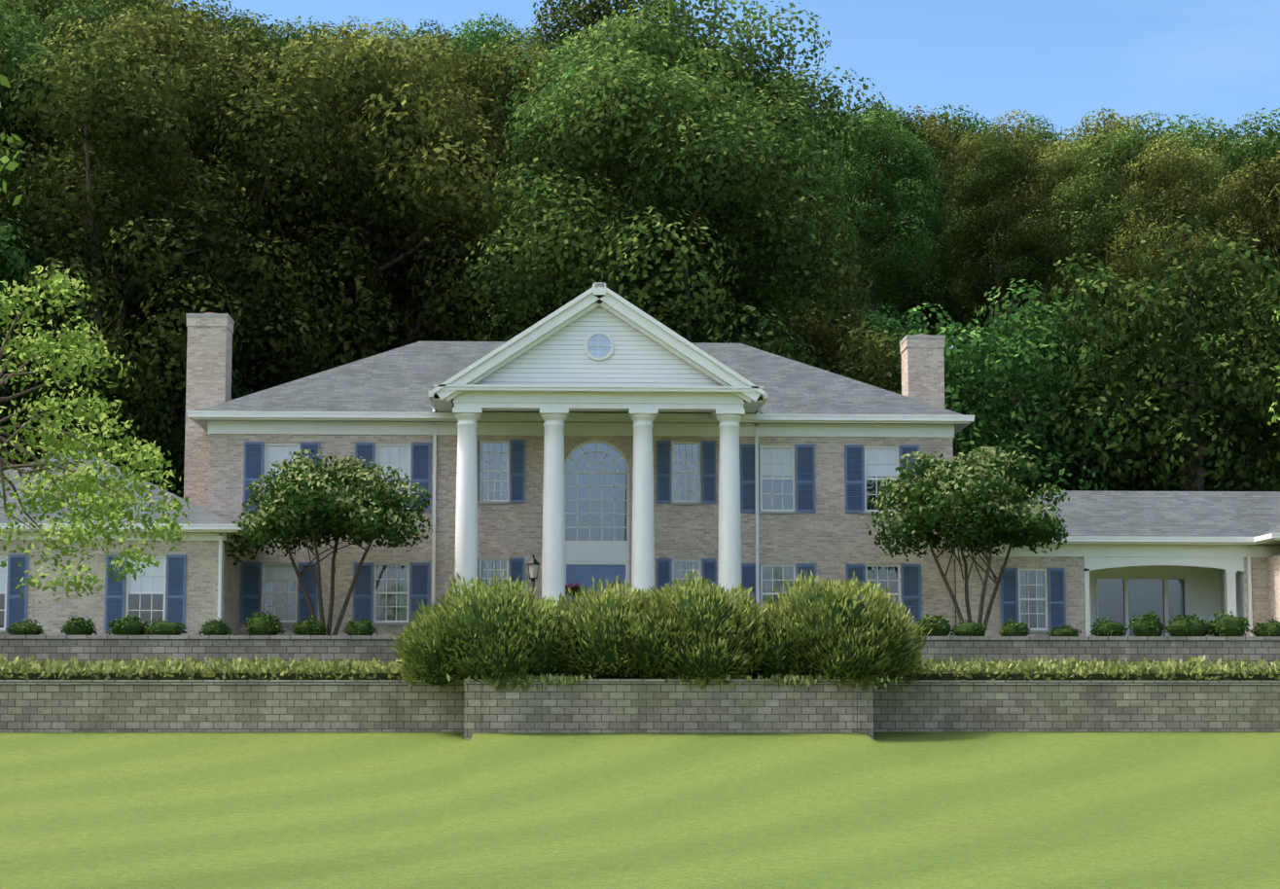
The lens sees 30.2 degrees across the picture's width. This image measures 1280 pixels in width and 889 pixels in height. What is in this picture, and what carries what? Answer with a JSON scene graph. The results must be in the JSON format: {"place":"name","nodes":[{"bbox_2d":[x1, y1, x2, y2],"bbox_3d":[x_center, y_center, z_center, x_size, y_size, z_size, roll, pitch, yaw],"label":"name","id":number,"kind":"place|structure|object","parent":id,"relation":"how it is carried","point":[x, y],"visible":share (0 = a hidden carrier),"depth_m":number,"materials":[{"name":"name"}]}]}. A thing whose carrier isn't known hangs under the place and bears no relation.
{"place":"outdoors","nodes":[
{"label":"outdoors","id":0,"kind":"place"},
{"bbox_2d":[0,445,896,594],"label":"house blinds","id":1,"kind":"object","parent":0,"point":[158,581],"visible":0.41,"depth_m":59.73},
{"bbox_2d":[0,302,1279,888],"bbox_3d":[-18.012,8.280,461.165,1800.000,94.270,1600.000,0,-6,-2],"label":"ground","id":2,"kind":"structure","parent":0,"point":[640,810],"depth_m":34.97,"materials":[{"name":"green plant"}]},
{"bbox_2d":[0,27,47,348],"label":"forest tree","id":3,"kind":"object","parent":2,"relation":"on","point":[2,36],"visible":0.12,"depth_m":77.53,"materials":[{"name":"green plant"}]},
{"bbox_2d":[0,142,49,462],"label":"forest tree","id":4,"kind":"object","parent":2,"relation":"on","point":[19,263],"visible":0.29,"depth_m":68.80,"materials":[{"name":"green plant"}]},
{"bbox_2d":[5,618,45,635],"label":"boxwood","id":5,"kind":"object","parent":2,"relation":"on","point":[26,627],"visible":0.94,"depth_m":53.38,"materials":[{"name":"green plant"}]},
{"bbox_2d":[0,0,97,332],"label":"forest tree","id":6,"kind":"object","parent":2,"relation":"on","point":[29,47],"visible":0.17,"depth_m":82.59,"materials":[{"name":"green plant"}]},
{"bbox_2d":[0,0,151,432],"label":"forest tree","id":7,"kind":"object","parent":2,"relation":"on","point":[52,4],"visible":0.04,"depth_m":99.18,"materials":[{"name":"green plant"}]},
{"bbox_2d":[59,614,97,635],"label":"boxwood","id":8,"kind":"object","parent":2,"relation":"on","point":[76,625],"visible":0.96,"depth_m":53.46,"materials":[{"name":"green plant"}]},
{"bbox_2d":[0,73,190,604],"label":"tree","id":9,"kind":"object","parent":2,"relation":"on","point":[89,481],"visible":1,"depth_m":26.29,"materials":[{"name":"green plant"}]},
{"bbox_2d":[0,0,229,422],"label":"forest tree","id":10,"kind":"object","parent":2,"relation":"on","point":[94,19],"visible":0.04,"depth_m":90.25,"materials":[{"name":"green plant"}]},
{"bbox_2d":[106,614,148,635],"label":"boxwood","id":11,"kind":"object","parent":2,"relation":"on","point":[131,625],"visible":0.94,"depth_m":53.51,"materials":[{"name":"green plant"}]},
{"bbox_2d":[0,28,279,472],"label":"forest tree","id":12,"kind":"object","parent":2,"relation":"on","point":[124,121],"visible":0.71,"depth_m":70.68,"materials":[{"name":"green plant"}]},
{"bbox_2d":[27,320,253,498],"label":"forest tree","id":13,"kind":"object","parent":2,"relation":"on","point":[173,449],"visible":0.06,"depth_m":72.31,"materials":[{"name":"green plant"}]},
{"bbox_2d":[0,0,306,467],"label":"forest tree","id":14,"kind":"object","parent":2,"relation":"on","point":[174,44],"visible":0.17,"depth_m":82.19,"materials":[{"name":"green plant"}]},
{"bbox_2d":[143,617,187,635],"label":"boxwood","id":15,"kind":"object","parent":2,"relation":"on","point":[163,627],"visible":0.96,"depth_m":53.46,"materials":[{"name":"green plant"}]},
{"bbox_2d":[198,617,232,635],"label":"boxwood","id":16,"kind":"object","parent":2,"relation":"on","point":[215,627],"visible":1,"depth_m":53.63,"materials":[{"name":"green plant"}]},
{"bbox_2d":[153,0,300,77],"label":"forest tree","id":17,"kind":"object","parent":2,"relation":"on","point":[221,19],"visible":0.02,"depth_m":128.46,"materials":[{"name":"green plant"}]},
{"bbox_2d":[52,26,419,436],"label":"forest tree","id":18,"kind":"object","parent":2,"relation":"on","point":[219,122],"visible":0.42,"depth_m":75.04,"materials":[{"name":"green plant"}]},
{"bbox_2d":[245,609,284,635],"bbox_3d":[-8.490,4.103,53.788,0.886,0.687,0.942,-1,-7,12],"label":"boxwood","id":19,"kind":"object","parent":2,"relation":"on","point":[262,624],"visible":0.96,"depth_m":53.49,"materials":[{"name":"green plant"}]},
{"bbox_2d":[156,12,384,321],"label":"forest tree","id":20,"kind":"object","parent":2,"relation":"on","point":[256,37],"depth_m":90.91,"materials":[{"name":"green plant"}]},
{"bbox_2d":[290,615,329,635],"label":"boxwood","id":21,"kind":"object","parent":2,"relation":"on","point":[311,626],"visible":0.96,"depth_m":53.74,"materials":[{"name":"green plant"}]},
{"bbox_2d":[258,15,370,63],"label":"forest tree","id":22,"kind":"object","parent":2,"relation":"on","point":[314,41],"depth_m":129.02,"materials":[{"name":"green plant"}]},
{"bbox_2d":[222,448,432,635],"bbox_3d":[-7.466,2.418,56.233,4.856,4.847,4.994,3,-7,-27],"label":"ornamental tree","id":23,"kind":"object","parent":2,"relation":"on","point":[357,502],"visible":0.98,"depth_m":55.60,"materials":[{"name":"green plant"}]},
{"bbox_2d":[342,616,378,635],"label":"boxwood","id":24,"kind":"object","parent":2,"relation":"on","point":[361,627],"visible":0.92,"depth_m":53.72,"materials":[{"name":"green plant"}]},
{"bbox_2d":[286,22,474,155],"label":"forest tree","id":25,"kind":"object","parent":2,"relation":"on","point":[363,41],"depth_m":102.39,"materials":[{"name":"green plant"}]},
{"bbox_2d":[224,18,554,391],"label":"forest tree","id":26,"kind":"object","parent":2,"relation":"on","point":[374,104],"visible":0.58,"depth_m":76.90,"materials":[{"name":"green plant"}]},
{"bbox_2d":[305,34,509,358],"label":"forest tree","id":27,"kind":"object","parent":2,"relation":"on","point":[425,246],"visible":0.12,"depth_m":83.02,"materials":[{"name":"green plant"}]},
{"bbox_2d":[373,26,512,301],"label":"forest tree","id":28,"kind":"object","parent":2,"relation":"on","point":[454,51],"depth_m":94.81,"materials":[{"name":"green plant"}]},
{"bbox_2d":[391,26,515,135],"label":"forest tree","id":29,"kind":"object","parent":2,"relation":"on","point":[470,47],"visible":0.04,"depth_m":120.83,"materials":[{"name":"green plant"}]},
{"bbox_2d":[368,32,566,339],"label":"forest tree","id":30,"kind":"object","parent":2,"relation":"on","point":[485,130],"visible":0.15,"depth_m":91.83,"materials":[{"name":"green plant"}]},
{"bbox_2d":[441,10,529,66],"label":"forest tree","id":31,"kind":"object","parent":2,"relation":"on","point":[494,36],"visible":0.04,"depth_m":129.38,"materials":[{"name":"green plant"}]},
{"bbox_2d":[390,569,581,687],"bbox_3d":[-3.121,3.814,48.842,4.101,2.433,3.069,0,-6,-2],"label":"shrub","id":32,"kind":"object","parent":2,"relation":"on","point":[491,632],"visible":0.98,"depth_m":48.01,"materials":[{"name":"green plant"}]},
{"bbox_2d":[474,24,710,256],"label":"forest tree","id":33,"kind":"object","parent":2,"relation":"on","point":[516,94],"visible":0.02,"depth_m":93.68,"materials":[{"name":"green plant"}]},
{"bbox_2d":[470,54,746,342],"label":"forest tree","id":34,"kind":"object","parent":2,"relation":"on","point":[707,329],"visible":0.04,"depth_m":80.89,"materials":[{"name":"green plant"}]},
{"bbox_2d":[529,0,713,107],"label":"forest tree","id":35,"kind":"object","parent":2,"relation":"on","point":[574,11],"visible":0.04,"depth_m":112.53,"materials":[{"name":"green plant"}]},
{"bbox_2d":[0,683,1279,740],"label":"retaining wall","id":36,"kind":"structure","parent":2,"relation":"on","point":[456,708],"depth_m":48.76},
{"bbox_2d":[0,678,1279,684],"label":"retaining wall","id":37,"kind":"structure","parent":36,"relation":"on","point":[287,682],"depth_m":48.81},
{"bbox_2d":[446,673,902,692],"bbox_3d":[0.712,4.811,47.858,9.224,0.406,0.135,0,-6,-2],"label":"trailing foliage over wall","id":38,"kind":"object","parent":36,"relation":"on","point":[557,680],"visible":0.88,"depth_m":47.86,"materials":[{"name":"green plant"}]},
{"bbox_2d":[0,282,1279,636],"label":"house trim","id":39,"kind":"structure","parent":2,"relation":"on","point":[1210,570],"depth_m":59.63,"materials":[{"name":"paint"}]},
{"bbox_2d":[0,433,1037,628],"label":"windows","id":40,"kind":"structure","parent":39,"relation":"attached to","point":[620,533],"depth_m":60.53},
{"bbox_2d":[0,313,1049,632],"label":"sills and caps","id":41,"kind":"structure","parent":39,"relation":"attached to","point":[510,502],"depth_m":59.88,"materials":[{"name":"stone"}]},
{"bbox_2d":[0,335,1184,636],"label":"windows","id":42,"kind":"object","parent":39,"relation":"in","point":[677,561],"visible":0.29,"depth_m":59.87,"materials":[{"name":"glass"}]},
{"bbox_2d":[566,564,625,603],"bbox_3d":[-1.112,4.052,59.537,1.500,2.060,0.055,0,-6,-2],"label":"front door","id":43,"kind":"structure","parent":39,"relation":"attached to","point":[582,574],"depth_m":59.60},
{"bbox_2d":[454,412,742,621],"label":"portico columns","id":44,"kind":"structure","parent":39,"relation":"on","point":[553,551],"depth_m":57.09,"materials":[{"name":"white paint"}]},
{"bbox_2d":[476,305,721,386],"bbox_3d":[-0.994,-2.661,57.487,7.800,2.562,0.001,0,-6,-2],"label":"pediment siding","id":45,"kind":"object","parent":39,"relation":"attached to","point":[561,357],"depth_m":57.43,"materials":[{"name":"wood"}]},
{"bbox_2d":[0,639,1279,674],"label":"retaining wall","id":46,"kind":"structure","parent":2,"relation":"on","point":[333,650],"depth_m":52.99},
{"bbox_2d":[0,635,1279,640],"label":"retaining wall","id":47,"kind":"structure","parent":46,"relation":"on","point":[1262,638],"depth_m":52.99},
{"bbox_2d":[0,653,1279,680],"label":"hedge","id":48,"kind":"object","parent":2,"relation":"on","point":[1057,667],"visible":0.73,"depth_m":49.88,"materials":[{"name":"green plant"}]},
{"bbox_2d":[0,673,1279,680],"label":"coping","id":49,"kind":"object","parent":2,"relation":"on","point":[931,677],"depth_m":49.89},
{"bbox_2d":[445,40,875,369],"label":"forest tree","id":50,"kind":"object","parent":2,"relation":"on","point":[770,245],"visible":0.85,"depth_m":73.01,"materials":[{"name":"green plant"}]},
{"bbox_2d":[551,569,774,687],"bbox_3d":[0.526,3.869,49.065,5.097,2.587,3.203,0,-6,-2],"label":"shrub","id":51,"kind":"object","parent":2,"relation":"on","point":[701,628],"visible":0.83,"depth_m":48.10,"materials":[{"name":"green plant"}]},
{"bbox_2d":[477,0,890,342],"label":"forest tree","id":52,"kind":"object","parent":2,"relation":"on","point":[750,57],"visible":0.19,"depth_m":89.25,"materials":[{"name":"green plant"}]},
{"bbox_2d":[704,236,871,366],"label":"forest tree","id":53,"kind":"object","parent":2,"relation":"on","point":[847,321],"visible":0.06,"depth_m":96.69,"materials":[{"name":"green plant"}]},
{"bbox_2d":[745,301,898,389],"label":"forest tree","id":54,"kind":"object","parent":2,"relation":"on","point":[821,340],"visible":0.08,"depth_m":80.84,"materials":[{"name":"green plant"}]},
{"bbox_2d":[743,568,931,689],"bbox_3d":[3.978,3.808,49.114,4.206,2.580,3.154,0,-6,-2],"label":"shrub","id":55,"kind":"object","parent":2,"relation":"on","point":[837,629],"visible":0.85,"depth_m":48.33,"materials":[{"name":"green plant"}]},
{"bbox_2d":[798,105,942,324],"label":"forest tree","id":56,"kind":"object","parent":2,"relation":"on","point":[872,211],"visible":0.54,"depth_m":120.87,"materials":[{"name":"green plant"}]},
{"bbox_2d":[565,443,1184,636],"bbox_3d":[6.272,2.710,61.382,16.588,5.180,0.333,1,-7,-9],"label":"window glass","id":57,"kind":"object","parent":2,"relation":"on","point":[1104,587],"depth_m":60.29,"materials":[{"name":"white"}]},
{"bbox_2d":[817,310,945,392],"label":"forest tree","id":58,"kind":"object","parent":2,"relation":"on","point":[882,326],"depth_m":87.51,"materials":[{"name":"green plant"}]},
{"bbox_2d":[844,303,932,370],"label":"forest tree","id":59,"kind":"object","parent":2,"relation":"on","point":[901,316],"visible":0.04,"depth_m":102.48,"materials":[{"name":"green plant"}]},
{"bbox_2d":[817,323,960,440],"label":"forest tree","id":60,"kind":"object","parent":2,"relation":"on","point":[871,377],"visible":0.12,"depth_m":77.05,"materials":[{"name":"green plant"}]},
{"bbox_2d":[819,113,961,330],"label":"forest tree","id":61,"kind":"object","parent":2,"relation":"on","point":[912,145],"visible":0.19,"depth_m":129.65,"materials":[{"name":"green plant"}]},
{"bbox_2d":[846,98,967,314],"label":"forest tree","id":62,"kind":"object","parent":2,"relation":"on","point":[912,127],"visible":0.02,"depth_m":149.78,"materials":[{"name":"green plant"}]},
{"bbox_2d":[846,118,975,328],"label":"forest tree","id":63,"kind":"object","parent":2,"relation":"on","point":[947,142],"visible":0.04,"depth_m":163.29,"materials":[{"name":"green plant"}]},
{"bbox_2d":[848,105,979,334],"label":"forest tree","id":64,"kind":"object","parent":2,"relation":"on","point":[930,118],"visible":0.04,"depth_m":169.07,"materials":[{"name":"green plant"}]},
{"bbox_2d":[877,224,980,335],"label":"forest tree","id":65,"kind":"object","parent":2,"relation":"on","point":[937,293],"visible":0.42,"depth_m":139.51,"materials":[{"name":"green plant"}]},
{"bbox_2d":[910,613,951,636],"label":"boxwood","id":66,"kind":"object","parent":2,"relation":"on","point":[939,625],"visible":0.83,"depth_m":54.20,"materials":[{"name":"green plant"}]},
{"bbox_2d":[865,444,1070,633],"bbox_3d":[7.921,2.471,57.020,5.013,4.913,4.664,0,-6,-2],"label":"ornamental tree","id":67,"kind":"object","parent":2,"relation":"on","point":[968,501],"visible":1,"depth_m":56.51,"materials":[{"name":"green plant"}]},
{"bbox_2d":[950,618,988,636],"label":"boxwood","id":68,"kind":"object","parent":2,"relation":"on","point":[969,628],"visible":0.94,"depth_m":54.26,"materials":[{"name":"green plant"}]},
{"bbox_2d":[914,104,1031,344],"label":"forest tree","id":69,"kind":"object","parent":2,"relation":"on","point":[973,125],"depth_m":179.05,"materials":[{"name":"green plant"}]},
{"bbox_2d":[937,128,1053,330],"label":"forest tree","id":70,"kind":"object","parent":2,"relation":"on","point":[961,167],"visible":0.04,"depth_m":154.01,"materials":[{"name":"green plant"}]},
{"bbox_2d":[935,206,1060,348],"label":"forest tree","id":71,"kind":"object","parent":2,"relation":"on","point":[985,316],"visible":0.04,"depth_m":149.07,"materials":[{"name":"green plant"}]},
{"bbox_2d":[930,115,1067,330],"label":"forest tree","id":72,"kind":"object","parent":2,"relation":"on","point":[1016,137],"visible":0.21,"depth_m":132.88,"materials":[{"name":"green plant"}]},
{"bbox_2d":[935,127,1069,328],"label":"forest tree","id":73,"kind":"object","parent":2,"relation":"on","point":[1002,247],"visible":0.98,"depth_m":123.68,"materials":[{"name":"green plant"}]},
{"bbox_2d":[998,618,1031,636],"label":"boxwood","id":74,"kind":"object","parent":2,"relation":"on","point":[1013,628],"visible":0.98,"depth_m":54.36,"materials":[{"name":"green plant"}]},
{"bbox_2d":[989,107,1058,319],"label":"forest tree","id":75,"kind":"object","parent":2,"relation":"on","point":[1016,113],"visible":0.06,"depth_m":181.36,"materials":[{"name":"green plant"}]},
{"bbox_2d":[892,278,1162,504],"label":"forest tree","id":76,"kind":"object","parent":2,"relation":"on","point":[1012,377],"visible":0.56,"depth_m":70.14,"materials":[{"name":"green plant"}]},
{"bbox_2d":[1016,113,1075,198],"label":"forest tree","id":77,"kind":"object","parent":2,"relation":"on","point":[1043,135],"visible":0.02,"depth_m":175.11,"materials":[{"name":"green plant"}]},
{"bbox_2d":[944,287,1156,500],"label":"forest tree","id":78,"kind":"object","parent":2,"relation":"on","point":[1066,353],"visible":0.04,"depth_m":73.52,"materials":[{"name":"green plant"}]},
{"bbox_2d":[1008,131,1129,331],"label":"forest tree","id":79,"kind":"object","parent":2,"relation":"on","point":[1065,156],"visible":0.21,"depth_m":138.80,"materials":[{"name":"green plant"}]},
{"bbox_2d":[998,106,1153,325],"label":"forest tree","id":80,"kind":"object","parent":2,"relation":"on","point":[1107,128],"visible":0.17,"depth_m":149.54,"materials":[{"name":"green plant"}]},
{"bbox_2d":[1088,616,1128,636],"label":"boxwood","id":81,"kind":"object","parent":2,"relation":"on","point":[1109,627],"visible":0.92,"depth_m":54.38,"materials":[{"name":"green plant"}]},
{"bbox_2d":[1043,110,1236,327],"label":"forest tree","id":82,"kind":"object","parent":2,"relation":"on","point":[1116,156],"visible":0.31,"depth_m":131.20,"materials":[{"name":"green plant"}]},
{"bbox_2d":[1128,610,1168,636],"bbox_3d":[11.725,4.201,54.778,0.925,0.715,0.944,-4,-8,35],"label":"boxwood","id":83,"kind":"object","parent":2,"relation":"on","point":[1150,624],"visible":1,"depth_m":54.51,"materials":[{"name":"green plant"}]},
{"bbox_2d":[1034,213,1279,491],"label":"forest tree","id":84,"kind":"object","parent":2,"relation":"on","point":[1183,422],"visible":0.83,"depth_m":69.53,"materials":[{"name":"green plant"}]},
{"bbox_2d":[1087,320,1245,491],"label":"forest tree","id":85,"kind":"object","parent":2,"relation":"on","point":[1168,461],"depth_m":74.88,"materials":[{"name":"green plant"}]},
{"bbox_2d":[1093,129,1252,327],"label":"forest tree","id":86,"kind":"object","parent":2,"relation":"on","point":[1204,149],"visible":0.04,"depth_m":141.65,"materials":[{"name":"green plant"}]},
{"bbox_2d":[1104,133,1259,320],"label":"forest tree","id":87,"kind":"object","parent":2,"relation":"on","point":[1175,204],"visible":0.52,"depth_m":120.13,"materials":[{"name":"green plant"}]},
{"bbox_2d":[1132,113,1236,201],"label":"forest tree","id":88,"kind":"object","parent":2,"relation":"on","point":[1212,135],"visible":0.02,"depth_m":158.10,"materials":[{"name":"green plant"}]},
{"bbox_2d":[1162,612,1215,636],"bbox_3d":[12.728,4.235,54.813,1.093,0.657,1.049,3,-7,-21],"label":"boxwood","id":89,"kind":"object","parent":2,"relation":"on","point":[1186,625],"visible":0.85,"depth_m":54.46,"materials":[{"name":"green plant"}]},
{"bbox_2d":[1136,278,1275,491],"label":"forest tree","id":90,"kind":"object","parent":2,"relation":"on","point":[1235,335],"visible":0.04,"depth_m":77.74,"materials":[{"name":"green plant"}]},
{"bbox_2d":[1159,107,1279,309],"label":"forest tree","id":91,"kind":"object","parent":2,"relation":"on","point":[1262,147],"visible":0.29,"depth_m":129.51,"materials":[{"name":"green plant"}]},
{"bbox_2d":[1171,333,1279,491],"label":"forest tree","id":92,"kind":"object","parent":2,"relation":"on","point":[1249,428],"visible":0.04,"depth_m":72.89,"materials":[{"name":"green plant"}]},
{"bbox_2d":[1178,114,1279,233],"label":"forest tree","id":93,"kind":"object","parent":2,"relation":"on","point":[1216,144],"visible":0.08,"depth_m":147.92,"materials":[{"name":"green plant"}]},
{"bbox_2d":[1208,610,1251,636],"bbox_3d":[13.626,4.196,54.756,1.003,0.719,0.928,-1,-6,5],"label":"boxwood","id":94,"kind":"object","parent":2,"relation":"on","point":[1226,624],"visible":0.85,"depth_m":54.49,"materials":[{"name":"green plant"}]},
{"bbox_2d":[1208,150,1279,327],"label":"forest tree","id":95,"kind":"object","parent":2,"relation":"on","point":[1271,239],"visible":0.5,"depth_m":124.83,"materials":[{"name":"green plant"}]},
{"bbox_2d":[1218,313,1279,491],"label":"forest tree","id":96,"kind":"object","parent":2,"relation":"on","point":[1265,430],"visible":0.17,"depth_m":71.87,"materials":[{"name":"green plant"}]},
{"bbox_2d":[1250,618,1279,636],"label":"boxwood","id":97,"kind":"object","parent":2,"relation":"on","point":[1271,627],"visible":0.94,"depth_m":54.53,"materials":[{"name":"green plant"}]},
{"bbox_2d":[0,317,1279,636],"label":"brick house walls","id":98,"kind":"structure","parent":0,"point":[829,537],"depth_m":59.76,"materials":[{"name":"brick"}]},
{"bbox_2d":[5,439,1066,631],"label":"window shutters","id":99,"kind":"object","parent":98,"relation":"attached to","point":[251,583],"visible":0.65,"depth_m":59.66,"materials":[{"name":"wood"}]},
{"bbox_2d":[0,291,1279,536],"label":"house roof","id":100,"kind":"structure","parent":98,"relation":"on","point":[403,377],"depth_m":61.28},
{"bbox_2d":[4,410,1279,558],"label":"house soffits","id":101,"kind":"object","parent":98,"relation":"attached to","point":[202,423],"visible":0.18,"depth_m":59.64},
{"bbox_2d":[264,443,1045,628],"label":"window curtains","id":102,"kind":"object","parent":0,"point":[790,573],"depth_m":59.85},
{"bbox_2d":[168,0,1279,348],"label":"sky","id":103,"kind":"structure","parent":0,"point":[1059,60],"materials":[{"name":"blue"}]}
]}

